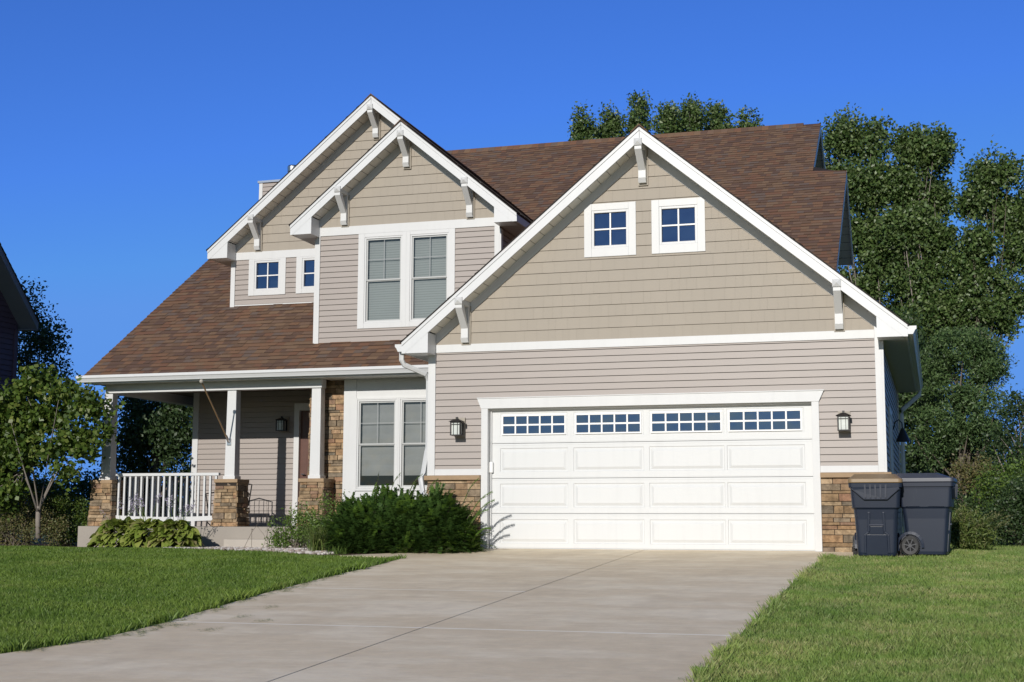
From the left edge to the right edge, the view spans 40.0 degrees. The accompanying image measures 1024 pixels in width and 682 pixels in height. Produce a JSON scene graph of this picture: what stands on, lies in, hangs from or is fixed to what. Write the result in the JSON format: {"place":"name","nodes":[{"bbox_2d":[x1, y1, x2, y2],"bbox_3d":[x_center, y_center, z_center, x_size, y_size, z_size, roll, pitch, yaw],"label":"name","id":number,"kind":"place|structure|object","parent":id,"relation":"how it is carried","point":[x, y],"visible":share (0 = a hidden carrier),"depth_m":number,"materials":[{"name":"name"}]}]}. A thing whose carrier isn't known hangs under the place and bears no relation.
{"place":"outdoors","nodes":[
{"label":"outdoors","id":0,"kind":"place"},
{"bbox_2d":[0,545,406,653],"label":"grass","id":1,"kind":"structure","parent":0,"point":[151,584],"depth_m":16.03,"materials":[{"name":"green plant"}]},
{"bbox_2d":[157,546,335,554],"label":"gravel","id":2,"kind":"structure","parent":0,"point":[296,550],"depth_m":22.08,"materials":[{"name":"white gravel"}]},
{"bbox_2d":[0,548,642,681],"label":"driveway","id":3,"kind":"structure","parent":0,"point":[318,621],"depth_m":12.19,"materials":[{"name":"concrete"}]},
{"bbox_2d":[16,567,801,679],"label":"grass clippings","id":4,"kind":"object","parent":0,"point":[289,588],"depth_m":12.11,"materials":[{"name":"green plant"}]},
{"bbox_2d":[0,0,1023,499],"label":"sky","id":5,"kind":"structure","parent":0,"point":[134,134],"materials":[{"name":"blue"}]},
{"bbox_2d":[4,530,1023,681],"bbox_3d":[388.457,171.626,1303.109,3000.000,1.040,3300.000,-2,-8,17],"label":"ground","id":6,"kind":"structure","parent":0,"point":[34,542],"depth_m":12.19,"materials":[{"name":"green plant"}]},
{"bbox_2d":[0,243,39,543],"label":"house","id":7,"kind":"structure","parent":6,"relation":"on","point":[17,313],"depth_m":31.71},
{"bbox_2d":[14,276,77,543],"bbox_3d":[-11.777,1.680,34.557,2.738,6.693,1.885,-2,-8,17],"label":"birch tree","id":8,"kind":"object","parent":6,"relation":"on","point":[45,337],"visible":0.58,"depth_m":34.64,"materials":[{"name":"green plant"}]},
{"bbox_2d":[18,460,190,537],"bbox_3d":[-12.045,4.248,38.415,8.907,2.556,3.127,-2,-8,17],"label":"hedge","id":9,"kind":"object","parent":6,"relation":"on","point":[85,485],"visible":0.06,"depth_m":38.05,"materials":[{"name":"green plant"}]},
{"bbox_2d":[90,396,192,515],"bbox_3d":[-9.035,3.005,36.867,3.901,4.693,2.984,-2,-8,17],"label":"maple tree","id":10,"kind":"object","parent":6,"relation":"on","point":[160,433],"visible":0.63,"depth_m":36.49,"materials":[{"name":"green plant"}]},
{"bbox_2d":[0,544,396,555],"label":"planting bed","id":11,"kind":"object","parent":6,"relation":"on","point":[75,545],"visible":0.08,"depth_m":21.93,"materials":[{"name":"brown soil"}]},
{"bbox_2d":[0,475,46,544],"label":"shrub","id":12,"kind":"object","parent":11,"relation":"on","point":[31,483],"visible":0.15,"depth_m":27.77,"materials":[{"name":"green plant"}]},
{"bbox_2d":[0,493,72,545],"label":"barberry shrub","id":13,"kind":"object","parent":11,"relation":"on","point":[12,526],"visible":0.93,"depth_m":26.14,"materials":[{"name":"green plant"}]},
{"bbox_2d":[30,483,89,545],"bbox_3d":[-8.539,3.454,27.189,2.006,1.509,1.310,-6,-10,40],"label":"shrub","id":14,"kind":"object","parent":11,"relation":"on","point":[60,500],"visible":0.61,"depth_m":26.97,"materials":[{"name":"green plant"}]},
{"bbox_2d":[0,359,125,538],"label":"redbud tree","id":15,"kind":"object","parent":11,"relation":"on","point":[32,419],"visible":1,"depth_m":25.74,"materials":[{"name":"green plant"}]},
{"bbox_2d":[86,497,145,547],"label":"hosta","id":16,"kind":"object","parent":11,"relation":"on","point":[105,534],"visible":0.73,"depth_m":24.66,"materials":[{"name":"green plant"}]},
{"bbox_2d":[115,493,177,547],"bbox_3d":[-6.367,3.161,24.633,1.218,1.015,0.991,-2,-8,17],"label":"hosta","id":17,"kind":"object","parent":11,"relation":"on","point":[137,527],"visible":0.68,"depth_m":24.40,"materials":[{"name":"green plant"}]},
{"bbox_2d":[145,495,204,547],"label":"hosta","id":18,"kind":"object","parent":11,"relation":"on","point":[185,531],"visible":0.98,"depth_m":24.09,"materials":[{"name":"green plant"}]},
{"bbox_2d":[244,501,297,547],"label":"coneflower","id":19,"kind":"object","parent":11,"relation":"on","point":[267,532],"visible":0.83,"depth_m":23.33,"materials":[{"name":"green plant"}]},
{"bbox_2d":[262,501,323,547],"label":"perennial","id":20,"kind":"object","parent":11,"relation":"on","point":[276,539],"visible":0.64,"depth_m":23.09,"materials":[{"name":"green plant"}]},
{"bbox_2d":[295,525,333,550],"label":"daylily","id":21,"kind":"object","parent":11,"relation":"on","point":[316,544],"visible":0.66,"depth_m":21.44,"materials":[{"name":"green plant"}]},
{"bbox_2d":[297,489,350,544],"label":"perennial","id":22,"kind":"object","parent":11,"relation":"on","point":[314,513],"visible":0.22,"depth_m":22.65,"materials":[{"name":"green plant"}]},
{"bbox_2d":[322,545,349,553],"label":"daylily","id":23,"kind":"object","parent":11,"relation":"on","point":[334,550],"visible":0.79,"depth_m":20.88,"materials":[{"name":"green plant"}]},
{"bbox_2d":[314,482,379,553],"bbox_3d":[-2.280,2.847,21.538,1.533,1.372,1.577,-2,-8,17],"label":"yew bush","id":24,"kind":"object","parent":11,"relation":"on","point":[345,528],"visible":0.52,"depth_m":21.12,"materials":[{"name":"green plant"}]},
{"bbox_2d":[345,473,438,553],"bbox_3d":[-1.732,2.763,21.291,1.894,1.571,1.642,-2,-8,17],"label":"yew bush","id":25,"kind":"object","parent":11,"relation":"on","point":[390,510],"visible":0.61,"depth_m":20.85,"materials":[{"name":"green plant"}]},
{"bbox_2d":[374,478,495,553],"bbox_3d":[-1.094,2.950,20.977,1.942,1.816,1.375,-2,-8,17],"label":"yew bush","id":26,"kind":"object","parent":11,"relation":"on","point":[445,522],"visible":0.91,"depth_m":20.63,"materials":[{"name":"green plant"}]},
{"bbox_2d":[76,93,922,551],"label":"house","id":27,"kind":"structure","parent":6,"relation":"on","point":[638,337],"depth_m":21.70,"materials":[{"name":"plastic"}]},
{"bbox_2d":[199,379,230,444],"bbox_3d":[-5.285,1.278,25.003,0.081,1.085,1.227,-2,-8,14],"label":"flagpole","id":28,"kind":"object","parent":27,"relation":"attached to","point":[226,436],"visible":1,"depth_m":25.07,"materials":[{"name":"silver wood"}]},
{"bbox_2d":[206,483,251,525],"bbox_3d":[-5.290,3.042,26.333,0.746,0.856,0.726,-2,-8,17],"label":"patio chair","id":29,"kind":"object","parent":27,"relation":"on","point":[214,492],"visible":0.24,"depth_m":26.40,"materials":[{"name":"black metal"}]},
{"bbox_2d":[248,258,286,295],"bbox_3d":[-4.768,-1.243,28.357,0.810,0.762,0.782,-2,-8,17],"label":"window","id":30,"kind":"structure","parent":27,"relation":"in","point":[263,273],"depth_m":28.06,"materials":[{"name":"white"}]},
{"bbox_2d":[300,411,309,477],"bbox_3d":[-3.704,2.442,27.192,0.890,2.210,0.124,-2,-8,17],"label":"door","id":31,"kind":"structure","parent":27,"relation":"in","point":[305,419],"depth_m":27.37,"materials":[{"name":"brown wood"}]},
{"bbox_2d":[296,256,314,293],"bbox_3d":[-3.770,-1.279,28.059,0.815,0.762,0.782,-2,-8,17],"label":"window","id":32,"kind":"structure","parent":27,"relation":"in","point":[304,265],"depth_m":27.80,"materials":[{"name":"white"}]},
{"bbox_2d":[354,397,398,490],"bbox_3d":[-2.312,1.863,25.199,0.815,1.650,0.632,-2,-8,17],"label":"window","id":33,"kind":"structure","parent":27,"relation":"in","point":[376,425],"depth_m":25.02,"materials":[{"name":"grey glass"}]},
{"bbox_2d":[357,231,405,328],"bbox_3d":[-2.282,-1.070,25.890,0.940,1.757,0.632,-2,-8,17],"label":"window","id":34,"kind":"structure","parent":27,"relation":"in","point":[381,302],"depth_m":25.67,"materials":[{"name":"grey glass"}]},
{"bbox_2d":[397,396,427,490],"bbox_3d":[-1.513,1.834,24.960,0.855,1.650,0.632,-2,-8,17],"label":"window","id":35,"kind":"structure","parent":27,"relation":"in","point":[411,410],"depth_m":24.82,"materials":[{"name":"grey"}]},
{"bbox_2d":[405,228,455,326],"bbox_3d":[-1.385,-1.103,25.622,0.935,1.757,0.632,-2,-8,17],"label":"window","id":36,"kind":"structure","parent":27,"relation":"in","point":[430,254],"depth_m":25.42,"materials":[{"name":"grey"}]},
{"bbox_2d":[584,201,635,257],"bbox_3d":[1.601,-1.648,21.749,0.805,0.825,0.782,-2,-8,17],"label":"window","id":37,"kind":"structure","parent":27,"relation":"in","point":[609,228],"depth_m":21.45,"materials":[{"name":"white"}]},
{"bbox_2d":[491,404,814,550],"bbox_3d":[2.003,2.032,20.883,4.877,2.135,0.070,-2,-8,17],"label":"garage door","id":38,"kind":"structure","parent":27,"relation":"in","point":[733,477],"depth_m":20.83,"materials":[{"name":"white metal"}]},
{"bbox_2d":[651,197,705,253],"bbox_3d":[2.604,-1.684,21.450,0.810,0.825,0.782,-2,-8,17],"label":"window","id":39,"kind":"structure","parent":27,"relation":"in","point":[678,225],"depth_m":21.15,"materials":[{"name":"white"}]},
{"bbox_2d":[887,416,892,472],"bbox_3d":[5.978,2.223,22.169,0.040,2.100,1.000,-2,-8,17],"label":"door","id":40,"kind":"structure","parent":27,"relation":"in","point":[890,416],"depth_m":22.48,"materials":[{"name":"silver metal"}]},
{"bbox_2d":[15,480,1003,529],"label":"treeline","id":41,"kind":"object","parent":6,"relation":"on","point":[188,523],"depth_m":120.92,"materials":[{"name":"green plant"}]},
{"bbox_2d":[567,101,600,140],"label":"poplar tree","id":42,"kind":"object","parent":6,"relation":"on","point":[580,130],"visible":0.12,"depth_m":54.25,"materials":[{"name":"green plant"}]},
{"bbox_2d":[594,100,630,138],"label":"poplar tree","id":43,"kind":"object","parent":6,"relation":"on","point":[612,125],"visible":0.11,"depth_m":55.27,"materials":[{"name":"green plant"}]},
{"bbox_2d":[623,89,654,135],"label":"poplar tree","id":44,"kind":"object","parent":6,"relation":"on","point":[639,114],"visible":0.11,"depth_m":56.29,"materials":[{"name":"green plant"}]},
{"bbox_2d":[648,100,685,133],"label":"poplar tree","id":45,"kind":"object","parent":6,"relation":"on","point":[667,120],"visible":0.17,"depth_m":53.36,"materials":[{"name":"green plant"}]},
{"bbox_2d":[679,92,711,131],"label":"poplar tree","id":46,"kind":"object","parent":6,"relation":"on","point":[693,114],"visible":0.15,"depth_m":54.25,"materials":[{"name":"green plant"}]},
{"bbox_2d":[701,98,735,129],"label":"poplar tree","id":47,"kind":"object","parent":6,"relation":"on","point":[719,117],"visible":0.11,"depth_m":55.20,"materials":[{"name":"green plant"}]},
{"bbox_2d":[731,105,764,127],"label":"poplar tree","id":48,"kind":"object","parent":6,"relation":"on","point":[743,121],"visible":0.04,"depth_m":52.49,"materials":[{"name":"green plant"}]},
{"bbox_2d":[817,102,920,404],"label":"cottonwood tree","id":49,"kind":"object","parent":6,"relation":"on","point":[846,138],"visible":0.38,"depth_m":45.48,"materials":[{"name":"green plant"}]},
{"bbox_2d":[862,121,981,425],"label":"cottonwood tree","id":50,"kind":"object","parent":6,"relation":"on","point":[915,194],"visible":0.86,"depth_m":44.07,"materials":[{"name":"green plant"}]},
{"bbox_2d":[897,473,957,555],"bbox_3d":[5.594,2.351,19.027,0.858,1.104,0.709,-3,-8,21],"label":"trash cart","id":51,"kind":"object","parent":6,"relation":"on","point":[926,502],"visible":0.89,"depth_m":18.74,"materials":[{"name":"blue plastic"}]},
{"bbox_2d":[891,301,1014,506],"bbox_3d":[10.961,1.964,35.439,4.487,6.302,3.854,-2,-8,17],"label":"elm tree","id":52,"kind":"object","parent":6,"relation":"on","point":[909,458],"visible":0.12,"depth_m":35.42,"materials":[{"name":"green plant"}]},
{"bbox_2d":[902,461,1013,542],"bbox_3d":[8.765,3.433,28.547,2.117,2.049,3.226,4,-8,-25],"label":"shrub","id":53,"kind":"object","parent":6,"relation":"on","point":[967,500],"visible":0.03,"depth_m":27.95,"materials":[{"name":"green plant"}]},
{"bbox_2d":[900,323,1021,505],"bbox_3d":[10.511,2.163,32.866,2.732,5.214,2.858,-2,-8,17],"label":"elm tree","id":54,"kind":"object","parent":6,"relation":"on","point":[979,357],"visible":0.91,"depth_m":32.69,"materials":[{"name":"green plant"}]},
{"bbox_2d":[940,446,1004,510],"bbox_3d":[9.248,3.067,27.888,1.387,1.931,1.020,-2,-8,17],"label":"shrub","id":55,"kind":"object","parent":6,"relation":"on","point":[965,471],"visible":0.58,"depth_m":27.89,"materials":[{"name":"green plant"}]},
{"bbox_2d":[937,135,1023,350],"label":"cottonwood tree","id":56,"kind":"object","parent":6,"relation":"on","point":[979,279],"visible":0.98,"depth_m":42.78,"materials":[{"name":"green plant"}]},
{"bbox_2d":[950,501,1014,549],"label":"bush","id":57,"kind":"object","parent":6,"relation":"on","point":[970,529],"depth_m":20.53,"materials":[{"name":"green plant"}]},
{"bbox_2d":[959,449,1023,544],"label":"shrub","id":58,"kind":"object","parent":6,"relation":"on","point":[1005,474],"visible":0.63,"depth_m":25.76,"materials":[{"name":"green plant"}]},
{"bbox_2d":[974,383,1023,494],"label":"sapling","id":59,"kind":"object","parent":6,"relation":"on","point":[1018,444],"visible":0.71,"depth_m":28.92,"materials":[{"name":"green plant"}]},
{"bbox_2d":[977,468,1023,545],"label":"shrub","id":60,"kind":"object","parent":6,"relation":"on","point":[1009,505],"visible":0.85,"depth_m":24.17,"materials":[{"name":"green plant"}]},
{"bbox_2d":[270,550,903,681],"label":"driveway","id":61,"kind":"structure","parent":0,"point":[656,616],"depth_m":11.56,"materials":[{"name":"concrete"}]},
{"bbox_2d":[848,474,902,555],"bbox_3d":[4.919,2.358,18.977,0.709,1.104,0.938,-2,-8,15],"label":"trash cart","id":62,"kind":"object","parent":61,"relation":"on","point":[875,501],"visible":0.86,"depth_m":18.62,"materials":[{"name":"blue plastic"}]}
]}

